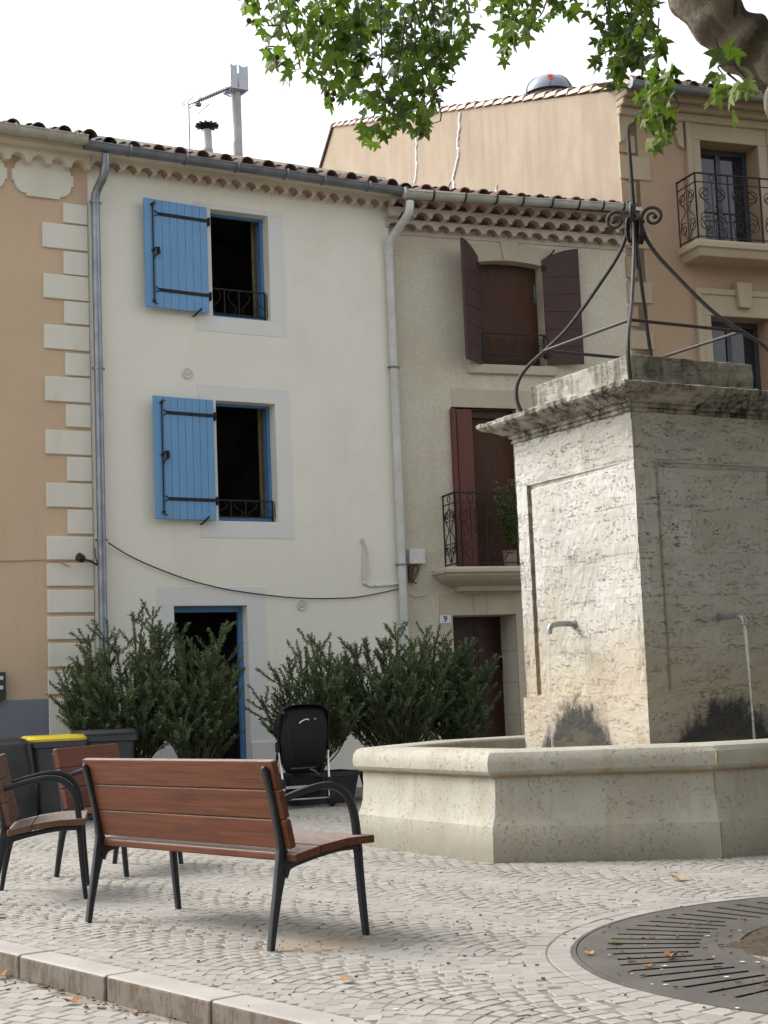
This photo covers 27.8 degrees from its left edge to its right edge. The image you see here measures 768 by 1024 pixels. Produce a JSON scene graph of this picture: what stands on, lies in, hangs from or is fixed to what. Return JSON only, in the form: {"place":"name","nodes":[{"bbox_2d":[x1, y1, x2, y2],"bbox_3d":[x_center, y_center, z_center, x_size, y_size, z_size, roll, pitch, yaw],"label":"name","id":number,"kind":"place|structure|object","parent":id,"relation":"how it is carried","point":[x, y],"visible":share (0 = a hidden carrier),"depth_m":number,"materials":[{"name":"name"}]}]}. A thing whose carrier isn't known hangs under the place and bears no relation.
{"place":"outdoors","nodes":[
{"label":"outdoors","id":0,"kind":"place"},
{"bbox_2d":[0,976,188,1023],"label":"street","id":1,"kind":"structure","parent":0,"point":[149,1017],"depth_m":6.58,"materials":[{"name":"grey stone"}]},
{"bbox_2d":[0,981,174,1023],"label":"street setts","id":2,"kind":"structure","parent":1,"relation":"on","point":[52,1011],"depth_m":6.47,"materials":[{"name":"stone"}]},
{"bbox_2d":[62,995,79,1001],"bbox_3d":[-1.332,2.070,6.595,0.077,0.020,0.072,0,-7,-19],"label":"fallen leaf","id":3,"kind":"object","parent":2,"relation":"on","point":[75,998],"visible":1,"depth_m":6.60,"materials":[{"name":"orange plant"}]},
{"bbox_2d":[0,940,376,1023],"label":"kerb","id":4,"kind":"structure","parent":1,"relation":"on","point":[178,1000],"depth_m":6.41,"materials":[{"name":"stone"}]},
{"bbox_2d":[0,787,767,1023],"bbox_3d":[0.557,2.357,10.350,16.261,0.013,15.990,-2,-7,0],"label":"plaza","id":5,"kind":"structure","parent":0,"point":[349,939],"depth_m":8.03,"materials":[{"name":"stone"}]},
{"bbox_2d":[0,737,38,820],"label":"bin","id":6,"kind":"object","parent":5,"relation":"on","point":[19,756],"visible":0.69,"depth_m":15.18,"materials":[{"name":"grey plastic"}]},
{"bbox_2d":[0,753,89,898],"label":"slatted armchair","id":7,"kind":"object","parent":5,"relation":"on","point":[12,829],"visible":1,"depth_m":9.37,"materials":[{"name":"black metal"}]},
{"bbox_2d":[21,734,86,815],"bbox_3d":[-3.351,2.701,15.718,0.600,0.872,0.674,1,-7,-24],"label":"wheeled bin","id":8,"kind":"object","parent":5,"relation":"on","point":[43,747],"visible":0.45,"depth_m":15.43,"materials":[{"name":"plastic"}]},
{"bbox_2d":[0,118,112,737],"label":"orange house","id":9,"kind":"structure","parent":5,"relation":"on","point":[46,513],"depth_m":18.13,"materials":[{"name":"paint"}]},
{"bbox_2d":[0,672,5,699],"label":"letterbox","id":10,"kind":"object","parent":9,"relation":"attached to","point":[2,685],"visible":1,"depth_m":17.43,"materials":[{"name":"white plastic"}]},
{"bbox_2d":[5,559,69,566],"bbox_3d":[-4.192,0.585,17.762,1.215,0.086,0.041,1,-8,-27],"label":"beige cable","id":11,"kind":"object","parent":9,"relation":"attached to","point":[38,559],"visible":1,"depth_m":17.89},
{"bbox_2d":[75,548,97,565],"bbox_3d":[-3.438,0.516,18.073,0.110,0.210,0.347,-8,-9,40],"label":"wall spotlight","id":12,"kind":"object","parent":9,"relation":"attached to","point":[80,557],"depth_m":17.97,"materials":[{"name":"black plastic"}]},
{"bbox_2d":[70,728,137,807],"bbox_3d":[-2.908,2.715,16.117,0.600,0.902,0.674,1,-7,-26],"label":"wheeled bin","id":13,"kind":"object","parent":5,"relation":"on","point":[124,739],"visible":0.3,"depth_m":15.91,"materials":[{"name":"plastic"}]},
{"bbox_2d":[52,743,182,876],"bbox_3d":[-1.875,2.083,10.935,0.577,0.873,0.858,-5,-7,20],"label":"slatted armchair","id":14,"kind":"object","parent":5,"relation":"on","point":[66,759],"visible":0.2,"depth_m":10.78,"materials":[{"name":"brown wood"}]},
{"bbox_2d":[45,598,190,757],"bbox_3d":[-2.815,2.091,16.881,1.635,2.314,1.472,-2,-7,0],"label":"potted shrub","id":15,"kind":"object","parent":5,"relation":"on","point":[137,702],"visible":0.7,"depth_m":16.68,"materials":[{"name":"green plant"}]},
{"bbox_2d":[145,620,246,758],"bbox_3d":[-2.017,2.163,16.562,1.121,2.035,1.010,-2,-7,0],"label":"potted shrub","id":16,"kind":"object","parent":5,"relation":"on","point":[201,719],"visible":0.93,"depth_m":16.42,"materials":[{"name":"green plant"}]},
{"bbox_2d":[82,758,373,951],"bbox_3d":[-0.844,1.691,7.952,0.610,0.873,1.752,4,-9,-41],"label":"park bench","id":17,"kind":"object","parent":5,"relation":"on","point":[229,807],"visible":1,"depth_m":7.65,"materials":[{"name":"brown wood"}]},
{"bbox_2d":[83,135,408,787],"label":"cream house","id":18,"kind":"structure","parent":5,"relation":"on","point":[241,428],"depth_m":19.47,"materials":[{"name":"paint"}]},
{"bbox_2d":[182,85,230,148],"bbox_3d":[-2.466,-5.305,21.782,0.623,1.463,0.404,1,-8,-29],"label":"tv antenna","id":19,"kind":"object","parent":18,"relation":"attached to","point":[197,103],"visible":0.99,"depth_m":21.74,"materials":[{"name":"metal"}]},
{"bbox_2d":[195,120,218,151],"bbox_3d":[-2.470,-5.014,21.739,0.330,0.875,0.330,1,-8,-29],"label":"chimney pipe","id":20,"kind":"object","parent":18,"relation":"on","point":[206,127],"visible":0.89,"depth_m":21.71,"materials":[{"name":"grey metal"}]},
{"bbox_2d":[223,62,248,155],"bbox_3d":[-2.087,-5.454,22.017,0.287,1.783,0.287,1,-8,-29],"label":"flue pipe","id":21,"kind":"object","parent":18,"relation":"on","point":[238,83],"visible":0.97,"depth_m":21.98,"materials":[{"name":"metal"}]},
{"bbox_2d":[210,213,263,320],"bbox_3d":[-1.662,-3.088,19.991,1.403,1.380,0.125,1,-8,-29],"label":"window frame","id":22,"kind":"structure","parent":18,"relation":"in","point":[259,234],"depth_m":19.99,"materials":[{"name":"blue paint"}]},
{"bbox_2d":[216,403,271,521],"bbox_3d":[-1.548,-0.595,19.704,1.431,1.505,0.125,1,-8,-29],"label":"window frame","id":23,"kind":"structure","parent":18,"relation":"in","point":[266,417],"depth_m":19.69,"materials":[{"name":"blue paint"}]},
{"bbox_2d":[108,542,398,598],"bbox_3d":[-1.513,0.742,19.213,3.976,0.680,0.070,1,-8,-29],"label":"sagging cable","id":24,"kind":"object","parent":18,"relation":"attached to","point":[243,591],"visible":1,"depth_m":19.05,"materials":[{"name":"black rubber"}]},
{"bbox_2d":[361,538,397,586],"bbox_3d":[-0.053,0.655,20.088,0.529,0.634,0.045,1,-8,-29],"label":"white conduit","id":25,"kind":"object","parent":18,"relation":"attached to","point":[363,569],"visible":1,"depth_m":19.99,"materials":[{"name":"plastic"}]},
{"bbox_2d":[274,704,335,806],"bbox_3d":[-0.927,2.606,16.640,0.596,1.086,0.845,0,-7,-20],"label":"pushchair","id":26,"kind":"object","parent":5,"relation":"on","point":[303,743],"visible":0.8,"depth_m":16.32,"materials":[{"name":"black fabric"}]},
{"bbox_2d":[242,628,373,805],"bbox_3d":[-0.827,2.225,17.083,1.495,1.937,1.160,-2,-7,0],"label":"potted shrub","id":27,"kind":"object","parent":5,"relation":"on","point":[341,727],"visible":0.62,"depth_m":16.93,"materials":[{"name":"green plant"}]},
{"bbox_2d":[339,976,354,980],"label":"fallen leaf","id":28,"kind":"object","parent":5,"relation":"on","point":[343,978],"visible":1,"depth_m":6.26,"materials":[{"name":"plant"}]},
{"bbox_2d":[1,843,767,1023],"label":"leaf litter","id":29,"kind":"object","parent":5,"relation":"on","point":[138,1010],"visible":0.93,"depth_m":6.75,"materials":[{"name":"brown plant"}]},
{"bbox_2d":[311,620,463,785],"bbox_3d":[0.137,2.202,17.473,1.588,1.997,1.542,-7,-8,33],"label":"potted shrub","id":30,"kind":"object","parent":5,"relation":"on","point":[399,710],"visible":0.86,"depth_m":17.18,"materials":[{"name":"green plant"}]},
{"bbox_2d":[113,899,758,1008],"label":"droppings","id":31,"kind":"object","parent":5,"relation":"on","point":[662,965],"visible":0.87,"depth_m":6.31,"materials":[{"name":"white"}]},
{"bbox_2d":[416,634,502,740],"bbox_3d":[0.872,2.295,17.730,1.010,1.815,1.004,1,-8,-28],"label":"potted shrub","id":32,"kind":"object","parent":5,"relation":"on","point":[456,721],"visible":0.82,"depth_m":17.64,"materials":[{"name":"green plant"}]},
{"bbox_2d":[238,0,767,157],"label":"plane tree","id":33,"kind":"object","parent":5,"relation":"on","point":[731,36],"visible":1,"depth_m":9.39,"materials":[{"name":"green plant"}]},
{"bbox_2d":[384,183,647,741],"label":"roughcast house","id":34,"kind":"structure","parent":5,"relation":"on","point":[488,292],"depth_m":21.03,"materials":[{"name":"paint"}]},
{"bbox_2d":[406,549,427,596],"bbox_3d":[0.452,0.798,20.382,0.274,0.625,0.110,0,-7,-20],"label":"junction box","id":35,"kind":"object","parent":34,"relation":"attached to","point":[416,556],"visible":1,"depth_m":20.35,"materials":[{"name":"white plastic"}]},
{"bbox_2d":[453,617,505,737],"bbox_3d":[1.200,2.503,21.045,0.920,2.150,0.072,0,-7,-20],"label":"front door","id":36,"kind":"structure","parent":34,"relation":"in","point":[487,631],"depth_m":21.14,"materials":[{"name":"brown wood"}]},
{"bbox_2d":[490,479,519,565],"bbox_3d":[1.671,0.143,20.778,0.502,1.208,0.484,-2,-7,0],"label":"balcony plant","id":37,"kind":"object","parent":34,"relation":"on","point":[510,530],"visible":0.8,"depth_m":20.74,"materials":[{"name":"green plant"}]},
{"bbox_2d":[318,75,767,389],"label":"ochre house","id":38,"kind":"structure","parent":5,"relation":"on","point":[701,183],"depth_m":22.95,"materials":[{"name":"paint"}]},
{"bbox_2d":[525,73,572,93],"bbox_3d":[2.823,-7.064,26.461,0.894,0.793,0.893,0,-7,-20],"label":"satellite dish","id":39,"kind":"object","parent":38,"relation":"on","point":[545,82],"visible":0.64,"depth_m":26.12,"materials":[{"name":"grey metal"}]},
{"bbox_2d":[700,149,751,242],"bbox_3d":[5.010,-4.622,23.190,1.000,1.602,0.070,0,-7,-20],"label":"window","id":40,"kind":"structure","parent":38,"relation":"in","point":[712,161],"depth_m":23.24,"materials":[{"name":"clear glass"}]},
{"bbox_2d":[711,322,760,389],"bbox_3d":[5.117,-1.822,22.860,1.000,1.971,0.070,0,-7,-20],"label":"window","id":41,"kind":"structure","parent":38,"relation":"in","point":[737,349],"depth_m":22.99,"materials":[{"name":"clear glass"}]},
{"bbox_2d":[352,130,767,863],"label":"stone fountain","id":42,"kind":"object","parent":5,"relation":"on","point":[642,502],"visible":1,"depth_m":11.65,"materials":[{"name":"stone"}]},
{"bbox_2d":[548,633,553,746],"bbox_3d":[1.284,1.397,11.917,0.046,0.948,0.022,2,-8,-29],"label":"water jet","id":43,"kind":"object","parent":42,"relation":"attached to","point":[549,666],"visible":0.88,"depth_m":11.92,"materials":[{"name":"white"}]},
{"bbox_2d":[743,624,755,738],"bbox_3d":[2.691,1.287,11.419,0.022,0.938,0.046,1,-8,-29],"label":"water jet","id":44,"kind":"object","parent":42,"relation":"attached to","point":[748,662],"visible":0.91,"depth_m":11.42,"materials":[{"name":"white"}]},
{"bbox_2d":[572,896,767,1014],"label":"tree grate","id":45,"kind":"object","parent":5,"relation":"on","point":[604,962],"visible":0.93,"depth_m":6.60,"materials":[{"name":"metal"}]},
{"bbox_2d":[606,939,621,942],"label":"fallen leaf","id":46,"kind":"object","parent":45,"relation":"on","point":[615,940],"visible":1,"depth_m":6.92,"materials":[{"name":"green plant"}]},
{"bbox_2d":[660,949,677,955],"bbox_3d":[1.196,1.847,6.502,0.077,0.027,0.072,-3,-7,10],"label":"fallen leaf","id":47,"kind":"object","parent":45,"relation":"on","point":[670,953],"visible":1,"depth_m":6.50,"materials":[{"name":"plant"}]},
{"bbox_2d":[669,873,685,878],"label":"fallen leaf","id":48,"kind":"object","parent":5,"relation":"on","point":[681,876],"visible":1,"depth_m":9.09,"materials":[{"name":"beige plant"}]},
{"bbox_2d":[723,926,767,956],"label":"soil","id":49,"kind":"structure","parent":5,"relation":"on","point":[754,943],"depth_m":6.75,"materials":[{"name":"brown soil"}]},
{"bbox_2d":[0,0,767,166],"label":"sky","id":50,"kind":"structure","parent":0,"point":[122,69],"materials":[{"name":"white"}]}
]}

